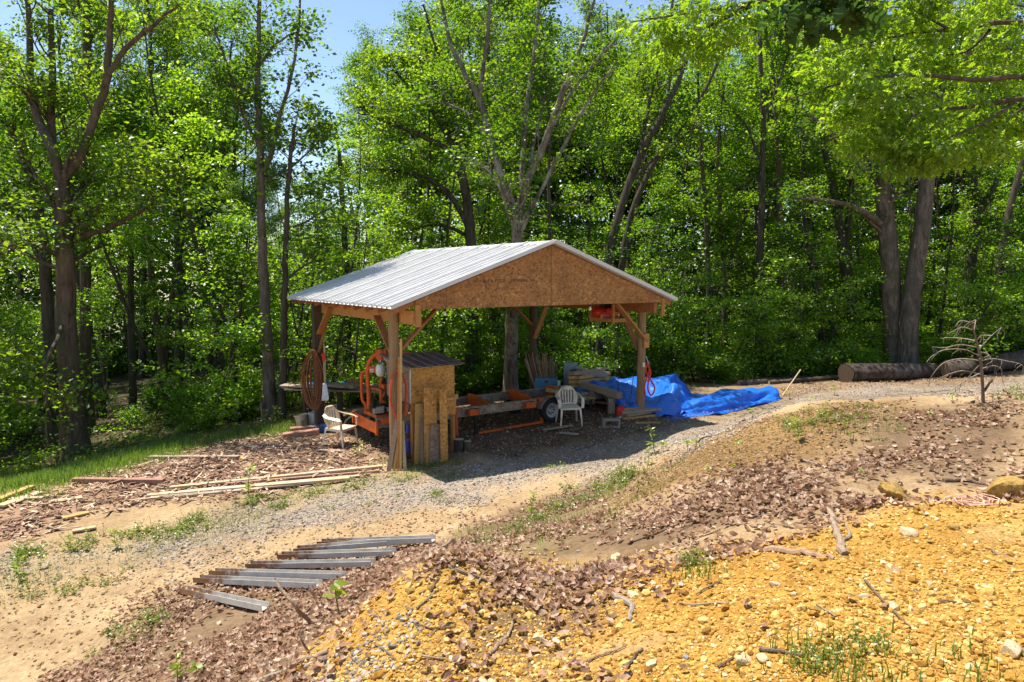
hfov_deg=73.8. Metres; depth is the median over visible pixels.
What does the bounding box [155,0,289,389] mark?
forest tree
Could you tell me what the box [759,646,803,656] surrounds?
stick
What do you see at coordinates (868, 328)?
sapling
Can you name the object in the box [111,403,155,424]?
bush
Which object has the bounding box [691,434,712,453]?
branch
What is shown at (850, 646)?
weed
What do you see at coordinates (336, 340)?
forest tree
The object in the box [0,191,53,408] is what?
slender tree
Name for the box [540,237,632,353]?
sapling
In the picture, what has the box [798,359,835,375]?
bush
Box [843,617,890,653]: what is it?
weed
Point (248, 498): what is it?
weed
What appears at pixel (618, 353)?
cord
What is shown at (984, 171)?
slender tree
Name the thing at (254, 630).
leaf litter
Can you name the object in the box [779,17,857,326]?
forest tree
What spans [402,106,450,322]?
forest tree
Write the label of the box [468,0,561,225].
forest tree
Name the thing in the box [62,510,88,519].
board
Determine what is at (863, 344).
bush
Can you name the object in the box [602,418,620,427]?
cinder block
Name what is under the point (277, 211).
forest tree
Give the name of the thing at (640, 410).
slab board
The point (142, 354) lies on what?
forest tree
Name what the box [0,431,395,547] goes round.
wood chips
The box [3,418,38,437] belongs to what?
bush
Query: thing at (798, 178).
forest tree
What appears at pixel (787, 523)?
twig
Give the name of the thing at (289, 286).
slender tree
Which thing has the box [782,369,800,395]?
pale pole
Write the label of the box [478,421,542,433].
steel bar
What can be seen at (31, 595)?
weed
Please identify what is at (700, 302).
sapling
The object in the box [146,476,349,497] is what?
board
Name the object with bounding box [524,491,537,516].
weed
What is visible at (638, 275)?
sapling
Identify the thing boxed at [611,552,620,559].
rock
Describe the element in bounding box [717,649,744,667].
twig
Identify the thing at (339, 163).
forest tree
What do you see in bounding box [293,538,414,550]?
steel channel
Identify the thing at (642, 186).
leaning tree
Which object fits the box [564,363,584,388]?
metal blower
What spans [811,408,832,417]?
weed
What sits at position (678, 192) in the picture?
forest tree
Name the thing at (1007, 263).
slender tree
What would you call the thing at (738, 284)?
slender tree
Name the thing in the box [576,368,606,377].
timber beam
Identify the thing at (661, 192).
slender tree
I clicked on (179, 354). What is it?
forest tree
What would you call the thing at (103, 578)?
weed
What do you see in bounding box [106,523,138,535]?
weed
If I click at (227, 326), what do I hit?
sapling
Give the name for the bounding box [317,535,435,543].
steel channel
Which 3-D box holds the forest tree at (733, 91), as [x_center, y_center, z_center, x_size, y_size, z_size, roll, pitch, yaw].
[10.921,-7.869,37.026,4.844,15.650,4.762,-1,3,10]
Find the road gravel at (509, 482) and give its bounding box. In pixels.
[0,379,1023,599]
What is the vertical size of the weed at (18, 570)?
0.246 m
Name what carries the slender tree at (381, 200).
on the ground at (16, 668)
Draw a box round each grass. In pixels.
[0,415,309,505]
[0,461,468,607]
[412,403,903,582]
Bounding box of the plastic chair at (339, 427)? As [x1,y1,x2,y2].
[322,405,358,447]
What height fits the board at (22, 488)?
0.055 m
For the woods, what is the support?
on the ground at (16, 668)
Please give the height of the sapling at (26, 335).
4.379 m
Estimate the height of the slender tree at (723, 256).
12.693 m
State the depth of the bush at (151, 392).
22.29 m
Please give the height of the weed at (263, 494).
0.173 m
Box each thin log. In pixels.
[737,377,825,385]
[749,376,818,379]
[768,376,829,384]
[826,375,839,379]
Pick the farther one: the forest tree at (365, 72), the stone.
the forest tree at (365, 72)
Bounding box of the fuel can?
[616,403,624,417]
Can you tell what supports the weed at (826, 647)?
on the ground at (16, 668)
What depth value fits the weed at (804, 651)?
3.19 m
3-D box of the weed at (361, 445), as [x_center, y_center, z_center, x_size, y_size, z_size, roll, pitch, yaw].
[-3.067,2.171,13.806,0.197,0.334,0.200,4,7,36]
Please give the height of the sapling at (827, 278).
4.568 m
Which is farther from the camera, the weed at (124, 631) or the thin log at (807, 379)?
the thin log at (807, 379)
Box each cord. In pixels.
[382,339,386,392]
[389,369,406,418]
[618,326,618,380]
[630,332,635,398]
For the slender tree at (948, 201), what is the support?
on the ground at (16, 668)
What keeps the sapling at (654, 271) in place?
on the ground at (16, 668)
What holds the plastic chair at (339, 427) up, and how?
on the wood chips at (294, 443)
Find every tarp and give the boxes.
[312,381,346,387]
[588,373,702,416]
[666,386,781,420]
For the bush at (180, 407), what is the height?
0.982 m
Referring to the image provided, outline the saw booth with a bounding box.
[379,350,464,460]
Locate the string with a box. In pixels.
[940,494,999,505]
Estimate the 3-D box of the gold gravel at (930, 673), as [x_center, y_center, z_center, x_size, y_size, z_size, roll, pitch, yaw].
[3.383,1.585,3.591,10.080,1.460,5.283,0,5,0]
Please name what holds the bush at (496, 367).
on the ground at (16, 668)
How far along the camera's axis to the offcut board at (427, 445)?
13.17 m
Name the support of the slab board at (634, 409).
on the slab board
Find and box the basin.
[315,423,327,432]
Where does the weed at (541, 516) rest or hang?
on the ground at (16, 668)
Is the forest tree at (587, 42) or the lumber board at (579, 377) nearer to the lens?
the lumber board at (579, 377)
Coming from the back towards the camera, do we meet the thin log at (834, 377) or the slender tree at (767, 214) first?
the slender tree at (767, 214)
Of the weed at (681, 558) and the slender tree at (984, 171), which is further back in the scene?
the slender tree at (984, 171)
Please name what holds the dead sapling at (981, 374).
on the ground at (16, 668)
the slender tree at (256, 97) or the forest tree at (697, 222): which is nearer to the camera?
the slender tree at (256, 97)
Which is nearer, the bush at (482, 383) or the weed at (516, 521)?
the weed at (516, 521)
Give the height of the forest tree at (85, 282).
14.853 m
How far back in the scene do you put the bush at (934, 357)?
25.56 m
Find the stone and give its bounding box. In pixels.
[790,541,798,545]
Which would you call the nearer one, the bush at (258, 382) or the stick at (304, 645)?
the stick at (304, 645)
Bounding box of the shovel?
[321,353,328,400]
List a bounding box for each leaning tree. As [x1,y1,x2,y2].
[593,0,729,367]
[610,17,732,374]
[969,133,1023,337]
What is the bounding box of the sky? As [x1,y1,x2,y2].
[0,0,1023,341]
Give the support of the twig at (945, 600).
on the ground at (16, 668)
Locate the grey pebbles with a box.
[292,604,437,681]
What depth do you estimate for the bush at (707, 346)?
23.41 m
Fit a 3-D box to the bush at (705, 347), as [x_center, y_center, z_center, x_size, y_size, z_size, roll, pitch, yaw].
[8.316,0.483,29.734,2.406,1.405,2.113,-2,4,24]
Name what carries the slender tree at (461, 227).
on the ground at (16, 668)
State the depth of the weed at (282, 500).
11.01 m
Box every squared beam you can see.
[283,428,319,438]
[290,425,322,431]
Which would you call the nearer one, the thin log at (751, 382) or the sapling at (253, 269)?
the sapling at (253, 269)
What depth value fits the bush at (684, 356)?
27.08 m
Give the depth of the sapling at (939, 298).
32.51 m
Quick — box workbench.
[580,382,621,413]
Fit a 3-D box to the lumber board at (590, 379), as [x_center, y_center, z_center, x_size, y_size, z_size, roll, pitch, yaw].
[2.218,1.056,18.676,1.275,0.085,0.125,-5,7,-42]
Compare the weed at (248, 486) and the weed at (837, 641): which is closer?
the weed at (837, 641)
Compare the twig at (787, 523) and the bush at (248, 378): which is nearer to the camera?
the twig at (787, 523)
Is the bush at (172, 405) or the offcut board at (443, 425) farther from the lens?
the bush at (172, 405)
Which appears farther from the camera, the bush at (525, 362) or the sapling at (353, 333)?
the sapling at (353, 333)
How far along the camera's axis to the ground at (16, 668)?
7.14 m
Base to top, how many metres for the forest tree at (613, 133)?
17.873 m
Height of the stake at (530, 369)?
1.369 m
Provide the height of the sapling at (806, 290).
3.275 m
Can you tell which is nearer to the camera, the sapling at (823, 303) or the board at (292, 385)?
the board at (292, 385)
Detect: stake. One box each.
[387,415,396,470]
[393,443,396,470]
[396,357,399,470]
[399,339,401,470]
[402,421,406,470]
[525,353,534,385]
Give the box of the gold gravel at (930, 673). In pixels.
[283,489,1023,681]
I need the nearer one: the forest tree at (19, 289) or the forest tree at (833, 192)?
the forest tree at (833, 192)
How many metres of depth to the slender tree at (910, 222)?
25.28 m
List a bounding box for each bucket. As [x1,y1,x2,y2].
[294,413,307,425]
[307,411,313,424]
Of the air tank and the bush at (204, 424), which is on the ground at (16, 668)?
the bush at (204, 424)
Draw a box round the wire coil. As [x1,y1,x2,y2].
[299,349,323,409]
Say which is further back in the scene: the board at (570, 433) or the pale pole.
the pale pole
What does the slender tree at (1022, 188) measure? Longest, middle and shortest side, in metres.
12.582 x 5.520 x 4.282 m
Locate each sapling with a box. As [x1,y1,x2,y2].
[0,286,127,439]
[0,303,44,421]
[0,306,90,430]
[0,346,19,433]
[0,380,30,406]
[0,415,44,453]
[123,198,303,412]
[136,265,261,393]
[176,271,289,427]
[224,220,358,396]
[227,252,337,391]
[237,271,332,372]
[276,193,416,406]
[287,323,372,373]
[300,314,385,373]
[325,234,425,364]
[331,315,378,355]
[341,307,456,365]
[341,307,494,370]
[351,318,422,365]
[367,308,446,375]
[379,308,438,349]
[398,242,465,356]
[412,309,457,350]
[419,310,491,391]
[437,215,557,356]
[448,308,505,365]
[459,307,562,374]
[460,308,527,348]
[476,229,572,356]
[478,209,559,361]
[493,306,587,377]
[501,227,568,337]
[503,306,587,375]
[519,306,594,370]
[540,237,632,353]
[547,308,620,357]
[555,308,595,342]
[559,308,607,335]
[566,308,592,335]
[573,312,661,377]
[576,195,716,353]
[576,274,700,376]
[582,249,685,334]
[606,237,715,375]
[607,239,694,346]
[608,261,684,347]
[608,307,692,376]
[617,247,727,381]
[624,268,710,366]
[627,255,658,336]
[633,251,671,285]
[650,239,732,379]
[651,268,743,351]
[659,255,705,350]
[661,266,720,326]
[670,273,701,321]
[673,278,714,334]
[693,245,809,371]
[695,240,763,334]
[698,257,810,377]
[721,296,793,379]
[723,289,818,376]
[724,229,856,376]
[728,262,814,323]
[729,281,776,346]
[733,206,862,375]
[748,232,844,363]
[772,254,835,345]
[777,235,893,371]
[787,286,812,327]
[791,250,866,329]
[792,260,887,374]
[804,273,844,331]
[805,245,879,337]
[811,275,872,326]
[819,259,878,342]
[834,299,884,360]
[862,239,960,326]
[867,285,880,323]
[873,278,948,329]
[877,252,981,327]
[878,232,1023,360]
[878,249,940,320]
[919,274,1016,354]
[921,265,981,326]
[925,216,992,313]
[925,245,979,318]
[926,210,1023,328]
[928,254,995,329]
[928,320,1023,402]
[933,270,983,330]
[945,256,1013,324]
[946,258,1023,346]
[956,207,1023,328]
[974,275,1023,325]
[975,254,1023,350]
[976,246,1022,314]
[984,241,1023,331]
[988,240,1023,301]
[989,225,1023,312]
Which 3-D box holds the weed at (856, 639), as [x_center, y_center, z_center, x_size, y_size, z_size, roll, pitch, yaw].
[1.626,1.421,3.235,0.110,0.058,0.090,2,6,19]
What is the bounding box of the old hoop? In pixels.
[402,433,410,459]
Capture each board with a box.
[0,485,34,500]
[0,491,44,506]
[8,496,45,499]
[49,495,82,503]
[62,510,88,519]
[72,477,165,483]
[72,525,95,532]
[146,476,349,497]
[148,455,239,458]
[149,487,259,499]
[159,484,299,496]
[169,464,382,489]
[190,475,359,489]
[225,470,379,484]
[239,444,257,448]
[279,384,312,387]
[319,449,350,452]
[327,384,346,387]
[330,382,357,388]
[347,379,359,384]
[414,404,422,463]
[420,419,423,464]
[423,387,436,462]
[426,430,429,465]
[430,424,440,464]
[439,390,447,462]
[447,397,455,414]
[542,424,572,430]
[559,432,578,434]
[568,375,578,379]
[571,380,604,387]
[572,367,605,374]
[576,376,609,383]
[577,372,610,379]
[592,398,615,403]
[621,408,661,413]
[622,413,656,419]
[623,411,652,416]
[624,408,647,410]
[635,422,659,423]
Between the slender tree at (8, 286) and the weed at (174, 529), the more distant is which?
the slender tree at (8, 286)
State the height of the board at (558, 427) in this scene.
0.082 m
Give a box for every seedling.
[186,661,203,680]
[321,580,349,614]
[680,439,691,450]
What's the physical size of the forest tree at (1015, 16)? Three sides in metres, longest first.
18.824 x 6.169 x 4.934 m
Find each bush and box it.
[0,386,36,438]
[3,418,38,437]
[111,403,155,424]
[127,370,200,416]
[157,375,217,414]
[161,387,216,422]
[164,394,221,427]
[165,387,216,427]
[173,403,225,434]
[182,367,277,423]
[207,367,278,402]
[215,383,259,417]
[240,374,278,401]
[259,379,301,405]
[279,364,341,381]
[329,359,388,405]
[334,367,377,402]
[342,358,386,402]
[368,332,438,366]
[434,339,482,367]
[443,343,489,370]
[454,364,463,374]
[454,365,477,394]
[455,374,495,394]
[460,362,497,388]
[461,350,499,372]
[479,355,522,382]
[495,351,547,374]
[498,357,558,388]
[540,320,594,352]
[541,338,587,358]
[541,349,592,384]
[544,342,583,359]
[553,348,617,370]
[560,316,610,359]
[564,350,628,379]
[605,342,663,377]
[610,349,671,378]
[623,339,673,374]
[631,362,665,377]
[657,342,715,372]
[673,328,756,384]
[678,330,732,361]
[686,363,722,378]
[689,338,730,353]
[689,343,748,383]
[722,357,750,379]
[728,319,754,348]
[729,338,765,358]
[740,349,796,376]
[776,323,845,376]
[779,340,839,375]
[787,323,838,355]
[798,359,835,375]
[831,351,868,372]
[832,333,897,368]
[836,346,892,365]
[839,325,882,356]
[859,308,935,341]
[919,311,943,345]
[919,327,947,344]
[919,335,963,364]
[919,344,950,362]
[920,305,956,331]
[923,332,962,358]
[931,322,963,334]
[940,326,992,353]
[943,323,1001,336]
[951,337,999,358]
[956,323,1023,355]
[978,313,1022,337]
[996,329,1023,351]
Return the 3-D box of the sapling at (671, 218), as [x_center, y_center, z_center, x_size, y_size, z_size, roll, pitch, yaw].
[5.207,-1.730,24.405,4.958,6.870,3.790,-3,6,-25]
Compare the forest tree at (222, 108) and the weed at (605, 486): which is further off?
the forest tree at (222, 108)
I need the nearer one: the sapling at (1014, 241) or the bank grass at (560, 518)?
the bank grass at (560, 518)
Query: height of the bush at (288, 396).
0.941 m
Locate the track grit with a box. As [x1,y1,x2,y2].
[0,465,639,679]
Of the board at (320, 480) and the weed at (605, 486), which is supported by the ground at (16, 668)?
the weed at (605, 486)
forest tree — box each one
[0,0,144,418]
[0,25,50,212]
[0,29,34,402]
[0,40,67,388]
[0,74,25,135]
[3,70,110,374]
[33,111,158,385]
[34,0,173,331]
[44,0,182,431]
[65,42,137,365]
[77,0,215,390]
[90,72,188,421]
[101,0,240,379]
[101,0,247,386]
[103,43,205,378]
[126,75,214,351]
[136,70,248,374]
[153,36,248,371]
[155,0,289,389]
[158,2,302,368]
[179,107,240,351]
[195,117,299,314]
[209,161,281,370]
[241,182,299,279]
[266,199,302,367]
[276,220,314,360]
[297,110,380,377]
[308,206,367,363]
[316,50,404,260]
[325,20,416,244]
[338,219,371,345]
[342,38,438,249]
[372,50,453,245]
[378,0,471,330]
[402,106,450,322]
[414,0,530,219]
[417,20,512,192]
[420,0,561,353]
[422,117,475,325]
[430,0,508,328]
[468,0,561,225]
[470,0,567,339]
[473,52,565,228]
[477,44,579,340]
[497,54,573,236]
[505,70,625,315]
[530,19,593,324]
[555,34,586,319]
[556,0,643,318]
[566,12,664,317]
[582,38,712,332]
[583,46,623,267]
[595,24,661,214]
[595,62,687,274]
[609,0,739,327]
[624,112,684,286]
[625,150,681,265]
[666,96,748,327]
[671,147,692,233]
[672,129,758,320]
[674,52,748,313]
[701,0,814,377]
[707,1,805,331]
[712,0,763,281]
[715,10,836,281]
[721,114,796,252]
[730,0,832,314]
[739,32,808,367]
[748,11,817,296]
[765,65,855,322]
[778,100,879,356]
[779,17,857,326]
[792,75,875,354]
[841,10,913,318]
[854,85,971,238]
[871,38,1010,315]
[875,0,1023,279]
[896,165,962,190]
[917,77,1023,304]
[937,0,1023,298]
[949,61,1023,332]
[982,1,1023,140]
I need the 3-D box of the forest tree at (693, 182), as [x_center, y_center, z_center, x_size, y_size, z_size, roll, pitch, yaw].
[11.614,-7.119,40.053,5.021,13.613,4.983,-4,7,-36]
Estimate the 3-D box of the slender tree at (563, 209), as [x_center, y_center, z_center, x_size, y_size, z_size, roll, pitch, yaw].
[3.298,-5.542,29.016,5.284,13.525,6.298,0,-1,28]
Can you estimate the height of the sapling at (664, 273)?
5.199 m
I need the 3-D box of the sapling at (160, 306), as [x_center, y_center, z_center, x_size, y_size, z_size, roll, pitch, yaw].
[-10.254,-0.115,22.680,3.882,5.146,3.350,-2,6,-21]
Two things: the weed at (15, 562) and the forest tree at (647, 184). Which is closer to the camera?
the weed at (15, 562)
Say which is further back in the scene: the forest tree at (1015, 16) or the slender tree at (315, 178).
the forest tree at (1015, 16)
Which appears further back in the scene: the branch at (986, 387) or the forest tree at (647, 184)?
the forest tree at (647, 184)
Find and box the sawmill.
[352,349,604,436]
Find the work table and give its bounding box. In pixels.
[276,382,382,419]
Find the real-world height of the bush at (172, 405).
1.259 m
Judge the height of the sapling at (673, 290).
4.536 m
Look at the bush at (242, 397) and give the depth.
18.40 m
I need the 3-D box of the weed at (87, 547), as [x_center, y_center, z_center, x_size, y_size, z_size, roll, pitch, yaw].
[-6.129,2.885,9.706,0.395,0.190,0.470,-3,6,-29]
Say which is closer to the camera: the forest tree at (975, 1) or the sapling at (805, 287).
the sapling at (805, 287)
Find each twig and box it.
[374,643,396,660]
[413,623,449,628]
[413,654,445,659]
[416,585,438,607]
[429,576,439,591]
[587,645,625,661]
[679,601,728,605]
[696,580,721,593]
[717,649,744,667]
[772,521,808,524]
[816,603,836,616]
[937,599,972,602]
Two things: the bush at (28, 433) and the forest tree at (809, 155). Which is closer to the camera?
the bush at (28, 433)
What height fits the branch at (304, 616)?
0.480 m
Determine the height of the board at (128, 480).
0.087 m
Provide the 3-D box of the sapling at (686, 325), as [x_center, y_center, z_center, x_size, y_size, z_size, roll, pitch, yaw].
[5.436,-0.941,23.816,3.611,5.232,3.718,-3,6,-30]
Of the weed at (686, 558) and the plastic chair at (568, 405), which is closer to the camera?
the weed at (686, 558)
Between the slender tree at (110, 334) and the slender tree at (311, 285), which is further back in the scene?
the slender tree at (110, 334)
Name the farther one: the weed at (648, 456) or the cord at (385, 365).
the cord at (385, 365)
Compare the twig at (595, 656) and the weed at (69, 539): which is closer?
the twig at (595, 656)
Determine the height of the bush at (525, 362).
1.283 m
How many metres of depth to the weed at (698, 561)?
4.51 m
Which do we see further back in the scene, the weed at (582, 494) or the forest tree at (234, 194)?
the forest tree at (234, 194)
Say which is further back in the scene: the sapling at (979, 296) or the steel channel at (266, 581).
the sapling at (979, 296)
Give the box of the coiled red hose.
[644,356,654,395]
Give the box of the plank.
[546,388,594,398]
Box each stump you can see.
[454,438,463,452]
[464,440,471,451]
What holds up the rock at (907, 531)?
on the ground at (16, 668)
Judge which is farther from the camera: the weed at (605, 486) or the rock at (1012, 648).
the weed at (605, 486)
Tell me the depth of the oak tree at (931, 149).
12.47 m
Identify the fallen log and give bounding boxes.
[838,363,939,382]
[938,350,1023,377]
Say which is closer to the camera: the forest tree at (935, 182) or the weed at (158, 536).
the weed at (158, 536)
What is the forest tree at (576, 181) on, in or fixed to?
on the ground at (16, 668)
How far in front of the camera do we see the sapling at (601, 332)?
23.18 m
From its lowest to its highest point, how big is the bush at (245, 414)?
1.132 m
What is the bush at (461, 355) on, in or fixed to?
on the ground at (16, 668)
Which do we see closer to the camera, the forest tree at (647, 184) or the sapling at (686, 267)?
the sapling at (686, 267)
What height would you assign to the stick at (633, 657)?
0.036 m
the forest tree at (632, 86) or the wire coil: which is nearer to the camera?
the wire coil
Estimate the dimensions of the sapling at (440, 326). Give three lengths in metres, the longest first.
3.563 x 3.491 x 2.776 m
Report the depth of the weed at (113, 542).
9.61 m
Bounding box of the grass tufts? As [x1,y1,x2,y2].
[1,458,1023,681]
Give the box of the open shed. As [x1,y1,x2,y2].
[287,239,677,467]
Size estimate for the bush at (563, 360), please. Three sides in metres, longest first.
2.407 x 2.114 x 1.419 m
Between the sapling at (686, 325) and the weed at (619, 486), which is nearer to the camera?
the weed at (619, 486)
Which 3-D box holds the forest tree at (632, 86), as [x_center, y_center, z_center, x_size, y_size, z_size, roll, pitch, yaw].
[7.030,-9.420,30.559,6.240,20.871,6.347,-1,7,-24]
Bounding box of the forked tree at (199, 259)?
[147,184,296,413]
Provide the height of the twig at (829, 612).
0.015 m
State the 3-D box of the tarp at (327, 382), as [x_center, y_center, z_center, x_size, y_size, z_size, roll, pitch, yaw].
[-4.756,1.136,17.724,1.118,0.122,0.775,0,5,0]
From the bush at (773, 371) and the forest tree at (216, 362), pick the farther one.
the forest tree at (216, 362)
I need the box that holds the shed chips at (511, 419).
[328,401,698,459]
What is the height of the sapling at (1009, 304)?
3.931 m
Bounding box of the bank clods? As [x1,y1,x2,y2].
[574,399,927,515]
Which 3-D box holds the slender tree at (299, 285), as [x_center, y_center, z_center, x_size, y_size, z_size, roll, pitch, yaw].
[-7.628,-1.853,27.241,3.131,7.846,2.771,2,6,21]
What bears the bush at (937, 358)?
on the ground at (16, 668)
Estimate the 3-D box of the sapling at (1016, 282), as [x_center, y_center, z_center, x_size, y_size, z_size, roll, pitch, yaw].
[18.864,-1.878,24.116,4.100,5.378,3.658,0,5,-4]
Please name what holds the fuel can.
on the ground at (16, 668)
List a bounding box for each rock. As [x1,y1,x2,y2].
[406,588,414,594]
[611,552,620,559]
[735,654,751,665]
[756,653,768,663]
[769,581,780,586]
[808,605,820,611]
[858,593,869,597]
[878,484,910,500]
[899,526,918,536]
[948,524,959,530]
[986,476,1023,498]
[999,639,1022,657]
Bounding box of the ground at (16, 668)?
[0,310,1023,681]
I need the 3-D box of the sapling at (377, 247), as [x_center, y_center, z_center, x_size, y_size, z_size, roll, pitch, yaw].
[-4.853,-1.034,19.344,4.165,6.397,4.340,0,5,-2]
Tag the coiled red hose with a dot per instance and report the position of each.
(648, 376)
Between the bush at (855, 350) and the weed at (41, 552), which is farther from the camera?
the bush at (855, 350)
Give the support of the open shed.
on the ground at (16, 668)
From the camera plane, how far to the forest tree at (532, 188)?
45.11 m
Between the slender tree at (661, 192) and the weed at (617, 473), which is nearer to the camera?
the weed at (617, 473)
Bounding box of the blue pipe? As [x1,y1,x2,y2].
[406,424,410,453]
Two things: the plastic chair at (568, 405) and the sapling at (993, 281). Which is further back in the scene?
the sapling at (993, 281)
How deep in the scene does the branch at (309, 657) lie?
4.26 m
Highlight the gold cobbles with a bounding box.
[295,502,1023,681]
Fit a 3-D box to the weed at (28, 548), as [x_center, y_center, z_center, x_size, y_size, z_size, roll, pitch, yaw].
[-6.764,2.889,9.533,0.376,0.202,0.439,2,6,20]
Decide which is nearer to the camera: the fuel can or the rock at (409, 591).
the rock at (409, 591)
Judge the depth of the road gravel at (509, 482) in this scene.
10.76 m
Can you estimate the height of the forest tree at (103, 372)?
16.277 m
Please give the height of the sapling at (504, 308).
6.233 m
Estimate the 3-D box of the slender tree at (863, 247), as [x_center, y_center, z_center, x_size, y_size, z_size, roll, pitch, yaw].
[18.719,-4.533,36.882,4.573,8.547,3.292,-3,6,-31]
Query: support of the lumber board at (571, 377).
on the lumber board
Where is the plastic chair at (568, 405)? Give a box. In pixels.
[555,386,583,425]
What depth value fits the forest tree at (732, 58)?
50.48 m
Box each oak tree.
[0,0,224,462]
[0,89,103,451]
[339,0,503,376]
[392,0,660,391]
[614,0,1023,183]
[756,0,887,51]
[763,39,962,362]
[863,0,1023,362]
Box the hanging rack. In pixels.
[589,304,631,323]
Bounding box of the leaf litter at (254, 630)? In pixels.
[36,388,1023,681]
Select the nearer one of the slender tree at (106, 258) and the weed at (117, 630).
the weed at (117, 630)
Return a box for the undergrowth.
[0,328,1019,472]
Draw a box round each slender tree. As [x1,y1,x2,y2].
[0,152,127,359]
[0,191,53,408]
[0,235,34,344]
[0,301,31,404]
[1,195,119,413]
[6,87,175,419]
[63,0,316,393]
[77,150,176,366]
[78,226,151,399]
[162,200,279,388]
[164,101,256,372]
[180,0,360,417]
[220,182,289,362]
[247,213,330,355]
[248,90,375,419]
[256,166,352,399]
[270,168,333,392]
[280,198,349,357]
[283,167,358,353]
[288,204,387,368]
[295,95,405,360]
[300,130,401,401]
[328,214,418,359]
[332,192,379,360]
[363,63,486,330]
[366,192,452,329]
[368,139,436,344]
[373,183,439,337]
[386,139,478,348]
[396,86,502,367]
[413,200,461,336]
[426,118,523,342]
[443,173,501,245]
[447,124,513,362]
[449,169,509,321]
[458,0,617,362]
[474,108,574,352]
[478,173,562,358]
[490,92,594,343]
[500,81,602,332]
[525,75,641,335]
[547,44,677,325]
[564,79,670,333]
[566,181,621,256]
[621,169,721,373]
[636,175,687,283]
[642,84,732,337]
[665,60,743,357]
[676,59,817,368]
[688,62,754,358]
[702,70,826,364]
[702,139,757,298]
[707,41,814,366]
[717,98,840,313]
[765,166,822,327]
[768,100,863,320]
[782,135,874,301]
[790,145,871,311]
[796,121,918,331]
[796,133,876,291]
[813,114,908,302]
[816,81,918,321]
[822,182,877,297]
[833,142,915,326]
[855,100,976,296]
[858,185,915,272]
[895,84,1015,328]
[898,110,1023,337]
[932,56,1022,316]
[934,172,1013,274]
[935,162,1023,300]
[948,31,1023,326]
[953,170,1008,286]
[957,80,1023,305]
[977,178,1023,314]
[985,110,1023,263]
[995,153,1023,223]
[1001,181,1023,277]
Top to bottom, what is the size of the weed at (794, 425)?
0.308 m
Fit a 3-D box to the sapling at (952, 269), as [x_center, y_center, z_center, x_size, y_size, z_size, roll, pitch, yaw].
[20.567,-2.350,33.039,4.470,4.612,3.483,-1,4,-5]
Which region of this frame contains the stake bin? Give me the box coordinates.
[535,376,557,397]
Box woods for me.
[0,18,1023,381]
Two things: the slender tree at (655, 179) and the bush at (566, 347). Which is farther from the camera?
the slender tree at (655, 179)
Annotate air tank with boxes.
[591,304,619,316]
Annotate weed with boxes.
[0,543,29,561]
[1,552,36,568]
[3,538,42,556]
[10,539,40,554]
[10,548,24,574]
[13,564,25,577]
[13,578,41,596]
[14,539,58,555]
[25,591,46,600]
[36,549,46,568]
[50,534,86,551]
[52,573,74,592]
[55,574,84,595]
[64,530,96,551]
[64,533,75,547]
[72,531,94,541]
[75,523,106,544]
[75,571,94,585]
[83,642,100,656]
[97,569,128,586]
[103,612,140,634]
[103,630,144,649]
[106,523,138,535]
[107,527,120,548]
[109,519,143,538]
[124,606,151,627]
[125,525,150,533]
[130,516,154,534]
[132,603,168,619]
[135,604,166,629]
[141,526,162,538]
[145,518,169,534]
[146,606,173,631]
[151,525,174,542]
[159,522,194,532]
[167,650,183,679]
[172,521,195,537]
[175,512,195,524]
[186,504,207,521]
[190,514,222,530]
[215,413,226,431]
[241,462,256,494]
[244,493,264,503]
[250,488,278,498]
[269,492,299,506]
[301,487,316,498]
[303,486,327,495]
[328,477,359,491]
[344,474,364,488]
[349,469,376,482]
[357,440,365,453]
[403,472,416,478]
[418,457,440,466]
[446,458,463,464]
[496,522,529,529]
[510,513,523,526]
[513,509,539,522]
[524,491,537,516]
[532,508,556,520]
[543,500,575,512]
[552,493,573,505]
[554,479,578,491]
[576,488,604,502]
[588,475,622,490]
[596,479,622,489]
[597,487,613,499]
[604,466,634,478]
[608,463,635,481]
[608,477,629,489]
[615,460,634,471]
[616,461,635,473]
[645,427,658,452]
[645,448,653,462]
[674,550,700,563]
[677,544,710,570]
[683,548,718,564]
[688,539,725,557]
[782,417,802,431]
[786,635,829,676]
[789,642,818,660]
[790,412,803,441]
[790,625,833,660]
[798,412,828,424]
[804,625,865,660]
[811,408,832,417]
[826,640,868,658]
[842,633,867,649]
[843,408,860,417]
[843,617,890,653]
[851,621,909,649]
[1009,381,1023,390]
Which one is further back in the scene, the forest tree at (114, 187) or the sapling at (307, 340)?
the forest tree at (114, 187)
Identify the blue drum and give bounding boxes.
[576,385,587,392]
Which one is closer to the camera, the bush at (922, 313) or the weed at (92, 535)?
the weed at (92, 535)
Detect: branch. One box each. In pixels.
[256,649,328,681]
[274,577,311,624]
[417,538,453,560]
[610,591,634,620]
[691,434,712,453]
[800,456,861,470]
[813,487,851,554]
[970,379,992,403]
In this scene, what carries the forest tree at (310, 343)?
on the ground at (16, 668)
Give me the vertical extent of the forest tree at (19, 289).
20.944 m
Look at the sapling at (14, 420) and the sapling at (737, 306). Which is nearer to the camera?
the sapling at (14, 420)
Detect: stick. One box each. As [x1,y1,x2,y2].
[298,634,309,653]
[324,346,326,402]
[435,561,513,589]
[488,620,513,655]
[615,529,720,562]
[626,647,643,667]
[627,519,709,543]
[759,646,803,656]
[764,545,834,559]
[848,388,976,399]
[864,579,910,627]
[942,478,987,485]
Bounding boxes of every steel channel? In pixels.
[179,586,269,610]
[193,575,322,588]
[208,568,346,579]
[245,558,375,568]
[277,547,396,558]
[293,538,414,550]
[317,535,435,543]
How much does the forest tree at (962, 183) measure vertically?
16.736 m
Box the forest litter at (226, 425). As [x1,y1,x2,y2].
[0,361,939,472]

